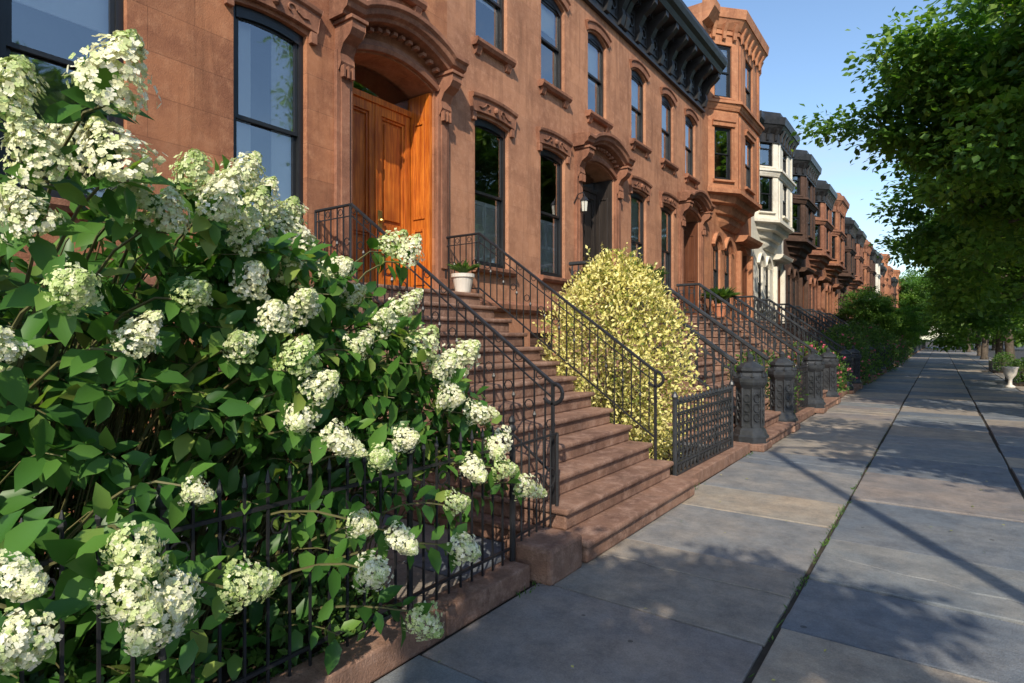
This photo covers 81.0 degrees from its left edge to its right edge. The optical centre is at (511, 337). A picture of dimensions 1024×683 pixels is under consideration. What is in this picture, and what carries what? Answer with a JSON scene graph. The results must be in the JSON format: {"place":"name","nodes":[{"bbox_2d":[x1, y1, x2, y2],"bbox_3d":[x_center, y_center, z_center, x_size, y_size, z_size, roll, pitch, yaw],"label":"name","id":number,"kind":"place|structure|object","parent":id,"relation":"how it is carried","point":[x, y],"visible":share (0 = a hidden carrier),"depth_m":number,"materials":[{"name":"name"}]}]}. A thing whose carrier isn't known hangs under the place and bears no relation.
{"place":"outdoors","nodes":[
{"label":"outdoors","id":0,"kind":"place"},
{"bbox_2d":[54,409,768,682],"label":"areaway paving","id":1,"kind":"structure","parent":0,"point":[417,571],"depth_m":4.89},
{"bbox_2d":[105,440,709,682],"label":"soil bed","id":2,"kind":"object","parent":1,"relation":"on","point":[226,677],"depth_m":3.52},
{"bbox_2d":[26,623,202,682],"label":"shrub","id":3,"kind":"object","parent":2,"relation":"on","point":[90,652],"visible":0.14,"depth_m":2.58,"materials":[{"name":"green plant"}]},
{"bbox_2d":[0,28,547,682],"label":"hydrangea bush","id":4,"kind":"object","parent":2,"relation":"on","point":[236,298],"visible":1,"depth_m":2.70,"materials":[{"name":"green plant"}]},
{"bbox_2d":[198,565,388,682],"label":"shrub","id":5,"kind":"object","parent":2,"relation":"on","point":[253,657],"visible":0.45,"depth_m":3.40,"materials":[{"name":"green plant"}]},
{"bbox_2d":[532,242,708,460],"bbox_3d":[1.408,0.219,8.899,2.719,3.361,2.701,0,0,36],"label":"euonymus bush","id":6,"kind":"object","parent":2,"relation":"on","point":[593,274],"visible":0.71,"depth_m":8.51,"materials":[{"name":"yellow plant"}]},
{"bbox_2d":[724,349,808,411],"bbox_3d":[5.607,1.080,13.550,1.982,1.674,1.956,0,0,36],"label":"garden shrub","id":7,"kind":"object","parent":2,"relation":"on","point":[766,370],"visible":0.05,"depth_m":13.44,"materials":[{"name":"green plant"}]},
{"bbox_2d":[787,336,850,393],"bbox_3d":[9.169,0.916,18.387,2.175,1.956,2.213,0,0,36],"label":"garden shrub","id":8,"kind":"object","parent":2,"relation":"on","point":[819,353],"visible":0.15,"depth_m":18.14,"materials":[{"name":"green plant"}]},
{"bbox_2d":[796,348,857,392],"bbox_3d":[10.206,1.086,19.679,1.948,1.618,1.884,0,0,-30],"label":"garden shrub","id":9,"kind":"object","parent":2,"relation":"on","point":[843,387],"visible":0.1,"depth_m":19.25,"materials":[{"name":"green plant"}]},
{"bbox_2d":[816,323,877,381],"bbox_3d":[13.586,0.628,25.022,2.319,2.548,2.463,0,0,-18],"label":"garden shrub","id":10,"kind":"object","parent":2,"relation":"on","point":[845,327],"visible":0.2,"depth_m":24.75,"materials":[{"name":"green plant"}]},
{"bbox_2d":[817,331,880,384],"bbox_3d":[12.944,0.836,23.509,2.675,2.257,2.553,0,0,36],"label":"garden shrub","id":11,"kind":"object","parent":2,"relation":"on","point":[840,341],"visible":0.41,"depth_m":23.03,"materials":[{"name":"green plant"}]},
{"bbox_2d":[836,318,890,375],"bbox_3d":[16.567,0.444,28.697,2.832,2.930,2.667,0,0,9],"label":"garden shrub","id":12,"kind":"object","parent":2,"relation":"on","point":[867,331],"visible":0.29,"depth_m":28.41,"materials":[{"name":"green plant"}]},
{"bbox_2d":[831,284,904,342],"bbox_3d":[22.434,-0.784,38.043,4.220,5.368,5.058,0,0,36],"label":"tree","id":13,"kind":"object","parent":2,"relation":"on","point":[878,309],"visible":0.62,"depth_m":37.19,"materials":[{"name":"green plant"}]},
{"bbox_2d":[853,323,905,371],"bbox_3d":[20.119,0.532,33.705,3.319,2.934,3.477,0,0,-1],"label":"garden shrub","id":14,"kind":"object","parent":2,"relation":"on","point":[890,351],"visible":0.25,"depth_m":32.95,"materials":[{"name":"green plant"}]},
{"bbox_2d":[866,295,928,352],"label":"tree","id":15,"kind":"object","parent":2,"relation":"on","point":[906,314],"visible":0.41,"depth_m":46.18,"materials":[{"name":"green plant"}]},
{"bbox_2d":[890,331,910,362],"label":"garden shrub","id":16,"kind":"object","parent":2,"relation":"on","point":[902,349],"visible":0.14,"depth_m":42.88,"materials":[{"name":"green plant"}]},
{"bbox_2d":[314,203,664,504],"bbox_3d":[-0.285,0.055,7.183,3.495,3.210,2.377,0,0,36],"label":"stoop railing","id":17,"kind":"object","parent":1,"relation":"on","point":[553,403],"visible":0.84,"depth_m":7.00,"materials":[{"name":"metal"}]},
{"bbox_2d":[569,260,797,443],"bbox_3d":[3.406,0.089,12.044,3.817,3.282,3.054,0,0,36],"label":"stoop railing","id":18,"kind":"object","parent":1,"relation":"on","point":[749,378],"visible":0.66,"depth_m":10.67,"materials":[{"name":"metal"}]},
{"bbox_2d":[625,264,668,308],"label":"potted plant","id":19,"kind":"object","parent":18,"relation":"on","point":[655,270],"visible":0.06,"depth_m":13.26,"materials":[{"name":"green plant"}]},
{"bbox_2d":[676,283,839,407],"bbox_3d":[6.953,0.089,17.008,3.817,3.282,3.054,0,0,36],"label":"stoop railing","id":20,"kind":"object","parent":1,"relation":"on","point":[822,371],"visible":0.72,"depth_m":16.51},
{"bbox_2d":[736,295,861,390],"bbox_3d":[10.500,0.089,21.971,3.817,3.282,3.054,0,0,36],"label":"stoop railing","id":21,"kind":"object","parent":1,"relation":"on","point":[853,355],"visible":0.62,"depth_m":21.76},
{"bbox_2d":[774,303,876,379],"bbox_3d":[14.046,0.089,26.933,3.817,3.282,3.054,0,0,36],"label":"stoop railing","id":22,"kind":"object","parent":1,"relation":"on","point":[820,325],"visible":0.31,"depth_m":26.71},
{"bbox_2d":[800,309,885,372],"bbox_3d":[17.593,0.089,31.896,3.817,3.282,3.054,0,0,36],"label":"stoop railing","id":23,"kind":"object","parent":1,"relation":"on","point":[820,315],"visible":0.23,"depth_m":31.73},
{"bbox_2d":[820,313,893,366],"bbox_3d":[21.139,0.089,36.859,3.817,3.282,3.054,0,0,36],"label":"stoop railing","id":24,"kind":"object","parent":1,"relation":"on","point":[842,320],"visible":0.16,"depth_m":36.65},
{"bbox_2d":[309,281,697,562],"bbox_3d":[-0.163,0.600,7.092,3.882,2.500,2.710,0,0,36],"label":"stoop","id":25,"kind":"object","parent":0,"point":[616,485],"visible":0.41,"depth_m":6.42,"materials":[{"name":"brown stone"}]},
{"bbox_2d":[446,259,480,292],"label":"potted plant","id":26,"kind":"object","parent":25,"relation":"on","point":[462,280],"visible":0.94,"depth_m":8.61,"materials":[{"name":"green plant"}]},
{"bbox_2d":[372,342,1023,682],"bbox_3d":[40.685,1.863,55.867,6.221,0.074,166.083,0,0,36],"label":"bluestone sidewalk","id":27,"kind":"structure","parent":0,"point":[896,589],"depth_m":4.71,"materials":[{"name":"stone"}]},
{"bbox_2d":[1,0,446,553],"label":"walls","id":28,"kind":"structure","parent":27,"relation":"on","point":[188,47],"depth_m":6.31,"materials":[{"name":"stone"}]},
{"bbox_2d":[0,0,302,454],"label":"window frames","id":29,"kind":"structure","parent":28,"relation":"attached to","point":[264,22],"depth_m":6.60,"materials":[{"name":"wood"}]},
{"bbox_2d":[10,0,292,430],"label":"interior","id":30,"kind":"object","parent":28,"relation":"attached to","point":[65,29],"visible":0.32,"depth_m":6.75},
{"bbox_2d":[10,0,468,484],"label":"trim","id":31,"kind":"structure","parent":28,"relation":"attached to","point":[426,40],"depth_m":7.82,"materials":[{"name":"stone"}]},
{"bbox_2d":[352,81,431,288],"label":"door","id":32,"kind":"structure","parent":28,"relation":"attached to","point":[391,166],"depth_m":8.91,"materials":[{"name":"orange wood"}]},
{"bbox_2d":[263,559,529,682],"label":"stone curb","id":33,"kind":"structure","parent":27,"relation":"on","point":[372,655],"depth_m":3.51,"materials":[{"name":"stone"}]},
{"bbox_2d":[19,415,515,682],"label":"iron fence","id":34,"kind":"object","parent":33,"relation":"on","point":[163,675],"visible":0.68,"depth_m":3.10,"materials":[{"name":"metal"}]},
{"bbox_2d":[514,429,558,560],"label":"iron gate","id":35,"kind":"structure","parent":34,"relation":"attached to","point":[536,474],"depth_m":4.91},
{"bbox_2d":[353,0,618,375],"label":"walls","id":36,"kind":"structure","parent":27,"relation":"on","point":[517,89],"depth_m":10.98,"materials":[{"name":"stone"}]},
{"bbox_2d":[475,0,597,360],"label":"interior","id":37,"kind":"object","parent":36,"relation":"attached to","point":[486,216],"visible":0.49,"depth_m":11.24,"materials":[{"name":"black"}]},
{"bbox_2d":[475,0,602,360],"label":"window frames","id":38,"kind":"structure","parent":36,"relation":"attached to","point":[551,6],"depth_m":11.83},
{"bbox_2d":[469,0,635,315],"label":"trim","id":39,"kind":"structure","parent":36,"relation":"attached to","point":[612,148],"depth_m":12.26,"materials":[{"name":"stone"}]},
{"bbox_2d":[574,192,588,213],"bbox_3d":[1.425,-2.780,12.366,0.360,0.461,0.173,0,0,36],"label":"wall lantern","id":40,"kind":"object","parent":36,"relation":"attached to","point":[584,200],"depth_m":12.28,"materials":[{"name":"glass"}]},
{"bbox_2d":[583,180,611,304],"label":"door","id":41,"kind":"structure","parent":36,"relation":"attached to","point":[597,225],"depth_m":14.03,"materials":[{"name":"black wood"}]},
{"bbox_2d":[583,0,629,34],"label":"cornice","id":42,"kind":"structure","parent":36,"relation":"attached to","point":[611,13],"depth_m":13.76,"materials":[{"name":"black paint"}]},
{"bbox_2d":[505,525,581,585],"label":"stone block","id":43,"kind":"structure","parent":27,"relation":"on","point":[550,556],"depth_m":4.62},
{"bbox_2d":[583,35,701,334],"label":"walls","id":44,"kind":"structure","parent":27,"relation":"on","point":[653,173],"depth_m":16.04,"materials":[{"name":"stone"}]},
{"bbox_2d":[631,80,687,287],"bbox_3d":[3.811,-2.825,17.071,0.890,7.890,5.250,0,0,36],"label":"interior","id":45,"kind":"object","parent":44,"relation":"attached to","point":[634,220],"visible":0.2,"depth_m":15.78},
{"bbox_2d":[631,70,692,294],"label":"window frames","id":46,"kind":"structure","parent":44,"relation":"attached to","point":[636,78],"depth_m":16.80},
{"bbox_2d":[629,59,714,321],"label":"trim","id":47,"kind":"structure","parent":44,"relation":"attached to","point":[699,199],"depth_m":17.41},
{"bbox_2d":[620,0,727,112],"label":"cornice","id":48,"kind":"structure","parent":44,"relation":"attached to","point":[672,42],"depth_m":16.36,"materials":[{"name":"black paint"}]},
{"bbox_2d":[683,222,697,314],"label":"door","id":49,"kind":"structure","parent":44,"relation":"attached to","point":[690,252],"depth_m":19.02,"materials":[{"name":"brown wood"}]},
{"bbox_2d":[567,305,799,451],"bbox_3d":[3.388,0.600,12.057,3.887,2.500,3.100,0,0,36],"label":"stoop","id":50,"kind":"object","parent":27,"relation":"on","point":[776,430],"visible":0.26,"depth_m":11.31,"materials":[{"name":"brown stone"}]},
{"bbox_2d":[516,452,875,676],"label":"grass tufts","id":51,"kind":"object","parent":27,"relation":"on","point":[799,588],"visible":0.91,"depth_m":5.11,"materials":[{"name":"green plant"}]},
{"bbox_2d":[678,442,749,485],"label":"stone curb","id":52,"kind":"structure","parent":27,"relation":"on","point":[707,469],"depth_m":8.38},
{"bbox_2d":[671,380,733,475],"bbox_3d":[2.704,1.250,8.325,0.090,1.200,2.540,0,0,36],"label":"cast iron fence","id":53,"kind":"object","parent":52,"relation":"on","point":[717,414],"visible":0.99,"depth_m":8.13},
{"bbox_2d":[688,3,758,325],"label":"walls","id":54,"kind":"structure","parent":27,"relation":"on","point":[712,226],"depth_m":20.03,"materials":[{"name":"stone"}]},
{"bbox_2d":[716,50,726,177],"bbox_3d":[7.473,-4.310,21.585,1.600,10.860,4.613,0,0,36],"label":"interior","id":55,"kind":"object","parent":54,"relation":"attached to","point":[722,134],"visible":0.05,"depth_m":20.48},
{"bbox_2d":[713,66,748,288],"bbox_3d":[7.987,-4.310,21.718,1.062,10.606,4.712,0,0,36],"label":"window glass","id":56,"kind":"object","parent":54,"relation":"attached to","point":[746,145],"visible":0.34,"depth_m":21.32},
{"bbox_2d":[713,45,750,301],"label":"window frames","id":57,"kind":"structure","parent":54,"relation":"attached to","point":[727,130],"depth_m":20.05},
{"bbox_2d":[707,46,763,319],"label":"trim","id":58,"kind":"structure","parent":54,"relation":"attached to","point":[735,209],"depth_m":20.80,"materials":[{"name":"stone"}]},
{"bbox_2d":[702,0,768,74],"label":"cornice","id":59,"kind":"structure","parent":54,"relation":"attached to","point":[734,23],"depth_m":19.79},
{"bbox_2d":[742,256,746,319],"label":"door","id":60,"kind":"structure","parent":54,"relation":"attached to","point":[744,275],"depth_m":23.76,"materials":[{"name":"brown wood"}]},
{"bbox_2d":[674,315,840,413],"bbox_3d":[6.935,0.600,17.020,3.887,2.500,3.100,0,0,36],"label":"stoop","id":61,"kind":"object","parent":27,"relation":"on","point":[830,402],"visible":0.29,"depth_m":16.56,"materials":[{"name":"brown stone"}]},
{"bbox_2d":[751,143,791,320],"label":"walls","id":62,"kind":"structure","parent":27,"relation":"on","point":[775,197],"depth_m":25.54,"materials":[{"name":"beige paint"}]},
{"bbox_2d":[763,146,768,209],"bbox_3d":[11.019,-3.760,26.548,1.600,9.760,4.613,0,0,36],"label":"interior","id":63,"kind":"object","parent":62,"relation":"attached to","point":[766,182],"visible":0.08,"depth_m":25.45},
{"bbox_2d":[758,154,784,298],"bbox_3d":[11.533,-3.760,26.680,1.062,9.506,4.712,0,0,36],"label":"window glass","id":64,"kind":"object","parent":62,"relation":"attached to","point":[783,215],"visible":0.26,"depth_m":26.49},
{"bbox_2d":[758,143,785,308],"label":"window frames","id":65,"kind":"structure","parent":62,"relation":"attached to","point":[770,189],"depth_m":25.01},
{"bbox_2d":[754,145,795,322],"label":"trim","id":66,"kind":"structure","parent":62,"relation":"attached to","point":[774,234],"depth_m":25.84,"materials":[{"name":"beige paint"}]},
{"bbox_2d":[778,270,779,323],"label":"door","id":67,"kind":"structure","parent":62,"relation":"attached to","point":[779,291],"depth_m":28.69,"materials":[{"name":"brown wood"}]},
{"bbox_2d":[759,110,799,160],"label":"cornice","id":68,"kind":"structure","parent":62,"relation":"attached to","point":[779,129],"depth_m":24.84,"materials":[{"name":"black paint"}]},
{"bbox_2d":[734,320,862,393],"bbox_3d":[10.482,0.600,21.983,3.887,2.500,3.100,0,0,36],"label":"stoop","id":69,"kind":"object","parent":27,"relation":"on","point":[857,387],"visible":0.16,"depth_m":21.59,"materials":[{"name":"brown stone"}]},
{"bbox_2d":[783,176,814,325],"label":"walls","id":70,"kind":"structure","parent":27,"relation":"on","point":[802,223],"depth_m":30.54,"materials":[{"name":"brown stone"}]},
{"bbox_2d":[792,178,796,230],"bbox_3d":[14.566,-3.760,31.511,1.600,9.760,4.613,0,0,36],"label":"interior","id":71,"kind":"object","parent":70,"relation":"attached to","point":[794,220],"visible":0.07,"depth_m":30.45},
{"bbox_2d":[788,176,809,313],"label":"window frames","id":72,"kind":"structure","parent":70,"relation":"attached to","point":[798,205],"depth_m":29.97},
{"bbox_2d":[786,177,817,325],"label":"trim","id":73,"kind":"structure","parent":70,"relation":"attached to","point":[800,249],"depth_m":30.75,"materials":[{"name":"brown stone"}]},
{"bbox_2d":[792,149,821,187],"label":"cornice","id":74,"kind":"structure","parent":70,"relation":"attached to","point":[805,163],"depth_m":29.83,"materials":[{"name":"black paint"}]},
{"bbox_2d":[795,407,814,422],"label":"stone curb","id":75,"kind":"structure","parent":27,"relation":"on","point":[804,414],"depth_m":13.78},
{"bbox_2d":[793,362,808,412],"bbox_3d":[6.412,1.160,13.547,0.068,1.140,2.968,0,0,36],"label":"iron fence","id":76,"kind":"object","parent":75,"relation":"on","point":[802,370],"visible":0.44,"depth_m":14.13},
{"bbox_2d":[806,202,830,325],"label":"walls","id":77,"kind":"structure","parent":27,"relation":"on","point":[814,299],"depth_m":35.65,"materials":[{"name":"stone"}]},
{"bbox_2d":[810,202,827,316],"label":"window frames","id":78,"kind":"structure","parent":77,"relation":"attached to","point":[818,235],"depth_m":34.93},
{"bbox_2d":[808,203,834,321],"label":"trim","id":79,"kind":"structure","parent":77,"relation":"attached to","point":[819,262],"depth_m":35.79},
{"bbox_2d":[815,180,837,209],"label":"cornice","id":80,"kind":"structure","parent":77,"relation":"attached to","point":[826,193],"depth_m":34.78,"materials":[{"name":"black paint"}]},
{"bbox_2d":[773,323,876,382],"bbox_3d":[14.028,0.600,26.946,3.887,2.500,3.100,0,0,36],"label":"stoop","id":81,"kind":"object","parent":27,"relation":"on","point":[792,332],"visible":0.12,"depth_m":26.60,"materials":[{"name":"brown stone"}]},
{"bbox_2d":[823,212,843,325],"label":"walls","id":82,"kind":"structure","parent":27,"relation":"on","point":[829,302],"depth_m":40.55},
{"bbox_2d":[826,212,840,317],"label":"window frames","id":83,"kind":"structure","parent":82,"relation":"attached to","point":[833,217],"depth_m":39.90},
{"bbox_2d":[825,212,846,323],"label":"trim","id":84,"kind":"structure","parent":82,"relation":"attached to","point":[834,271],"depth_m":40.80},
{"bbox_2d":[832,192,849,217],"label":"cornice","id":85,"kind":"structure","parent":82,"relation":"attached to","point":[841,204],"depth_m":39.90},
{"bbox_2d":[836,234,853,322],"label":"walls","id":86,"kind":"structure","parent":27,"relation":"on","point":[847,258],"depth_m":44.85,"materials":[{"name":"brown stone"}]},
{"bbox_2d":[838,234,856,302],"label":"trim","id":87,"kind":"structure","parent":86,"relation":"attached to","point":[845,280],"depth_m":45.24,"materials":[{"name":"brown stone"}]},
{"bbox_2d":[845,217,858,237],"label":"cornice","id":88,"kind":"structure","parent":86,"relation":"attached to","point":[851,226],"depth_m":44.72,"materials":[{"name":"black paint"}]},
{"bbox_2d":[847,243,861,317],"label":"walls","id":89,"kind":"structure","parent":27,"relation":"on","point":[857,261],"depth_m":49.81,"materials":[{"name":"red brick"}]},
{"bbox_2d":[849,244,864,302],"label":"trim","id":90,"kind":"structure","parent":89,"relation":"attached to","point":[854,284],"depth_m":50.28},
{"bbox_2d":[855,228,866,246],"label":"cornice","id":91,"kind":"structure","parent":89,"relation":"attached to","point":[861,237],"depth_m":49.77,"materials":[{"name":"black paint"}]},
{"bbox_2d":[855,252,868,291],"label":"walls","id":92,"kind":"structure","parent":27,"relation":"on","point":[864,270],"depth_m":54.76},
{"bbox_2d":[856,253,870,292],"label":"trim","id":93,"kind":"structure","parent":92,"relation":"attached to","point":[867,267],"depth_m":54.87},
{"bbox_2d":[863,239,872,255],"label":"cornice","id":94,"kind":"structure","parent":92,"relation":"attached to","point":[867,249],"depth_m":54.71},
{"bbox_2d":[869,260,874,289],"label":"walls","id":95,"kind":"structure","parent":27,"relation":"on","point":[871,274],"depth_m":59.71,"materials":[{"name":"brown stone"}]},
{"bbox_2d":[870,247,878,261],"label":"cornice","id":96,"kind":"structure","parent":95,"relation":"attached to","point":[874,254],"depth_m":59.68,"materials":[{"name":"black paint"}]},
{"bbox_2d":[875,263,879,291],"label":"walls","id":97,"kind":"structure","parent":27,"relation":"on","point":[877,279],"depth_m":64.71,"materials":[{"name":"beige paint"}]},
{"bbox_2d":[789,0,1023,305],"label":"street tree","id":98,"kind":"object","parent":27,"relation":"on","point":[956,90],"visible":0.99,"depth_m":15.80,"materials":[{"name":"green plant"}]},
{"bbox_2d":[898,267,935,343],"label":"street tree","id":99,"kind":"object","parent":27,"relation":"on","point":[911,296],"visible":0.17,"depth_m":98.36,"materials":[{"name":"green plant"}]},
{"bbox_2d":[903,311,931,346],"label":"tree","id":100,"kind":"object","parent":27,"relation":"on","point":[919,324],"visible":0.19,"depth_m":69.14,"materials":[{"name":"green plant"}]},
{"bbox_2d":[861,134,1023,352],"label":"street tree","id":101,"kind":"object","parent":27,"relation":"on","point":[956,305],"visible":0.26,"depth_m":23.82,"materials":[{"name":"green plant"}]},
{"bbox_2d":[917,274,976,348],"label":"street tree","id":102,"kind":"object","parent":27,"relation":"on","point":[930,325],"depth_m":103.24,"materials":[{"name":"green plant"}]},
{"bbox_2d":[879,203,1023,365],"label":"street tree","id":103,"kind":"object","parent":27,"relation":"on","point":[1009,348],"visible":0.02,"depth_m":33.47,"materials":[{"name":"green plant"}]},
{"bbox_2d":[912,227,994,359],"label":"street tree","id":104,"kind":"object","parent":27,"relation":"on","point":[927,285],"visible":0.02,"depth_m":53.93,"materials":[{"name":"green plant"}]},
{"bbox_2d":[920,268,990,355],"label":"street tree","id":105,"kind":"object","parent":27,"relation":"on","point":[977,338],"visible":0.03,"depth_m":63.27,"materials":[{"name":"green plant"}]},
{"bbox_2d":[927,290,1019,341],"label":"street tree","id":106,"kind":"object","parent":27,"relation":"on","point":[938,319],"visible":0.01,"depth_m":91.78,"materials":[{"name":"green plant"}]},
{"bbox_2d":[925,277,1023,364],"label":"street tree","id":107,"kind":"object","parent":27,"relation":"on","point":[999,346],"visible":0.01,"depth_m":40.19,"materials":[{"name":"green plant"}]},
{"bbox_2d":[989,360,1023,373],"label":"tree guard","id":108,"kind":"object","parent":27,"relation":"on","point":[991,368],"visible":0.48,"depth_m":31.79,"materials":[{"name":"black metal"}]},
{"bbox_2d":[990,352,1019,371],"bbox_3d":[26.348,1.234,32.126,1.361,1.187,1.371,0,0,-6],"label":"flower bed","id":109,"kind":"object","parent":108,"relation":"on","point":[1007,356],"visible":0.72,"depth_m":31.94,"materials":[{"name":"green plant"}]},
{"bbox_2d":[1001,366,1018,387],"bbox_3d":[18.528,1.460,22.281,0.520,0.780,0.520,0,0,36],"label":"white urn","id":110,"kind":"object","parent":27,"relation":"on","point":[1010,373],"visible":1,"depth_m":22.17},
{"bbox_2d":[1005,371,1023,385],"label":"tree guard","id":111,"kind":"object","parent":27,"relation":"on","point":[1015,383],"visible":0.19,"depth_m":23.25,"materials":[{"name":"black metal"}]},
{"bbox_2d":[1011,357,1023,382],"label":"flower bed","id":112,"kind":"object","parent":111,"relation":"on","point":[1020,368],"visible":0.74,"depth_m":23.59,"materials":[{"name":"green plant"}]},
{"bbox_2d":[1008,6,1023,43],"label":"street tree","id":113,"kind":"object","parent":27,"relation":"on","point":[1012,19],"visible":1,"depth_m":12.05,"materials":[{"name":"green plant"}]},
{"bbox_2d":[701,285,739,316],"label":"potted plant","id":114,"kind":"object","parent":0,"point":[723,293],"visible":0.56,"depth_m":18.33,"materials":[{"name":"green plant"}]},
{"bbox_2d":[683,0,1020,339],"label":"sky","id":115,"kind":"structure","parent":0,"point":[808,41],"materials":[{"name":"blue"}]},
{"bbox_2d":[965,343,1023,360],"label":"road","id":116,"kind":"structure","parent":0,"point":[1019,352],"depth_m":87.98,"materials":[{"name":"asphalt"}]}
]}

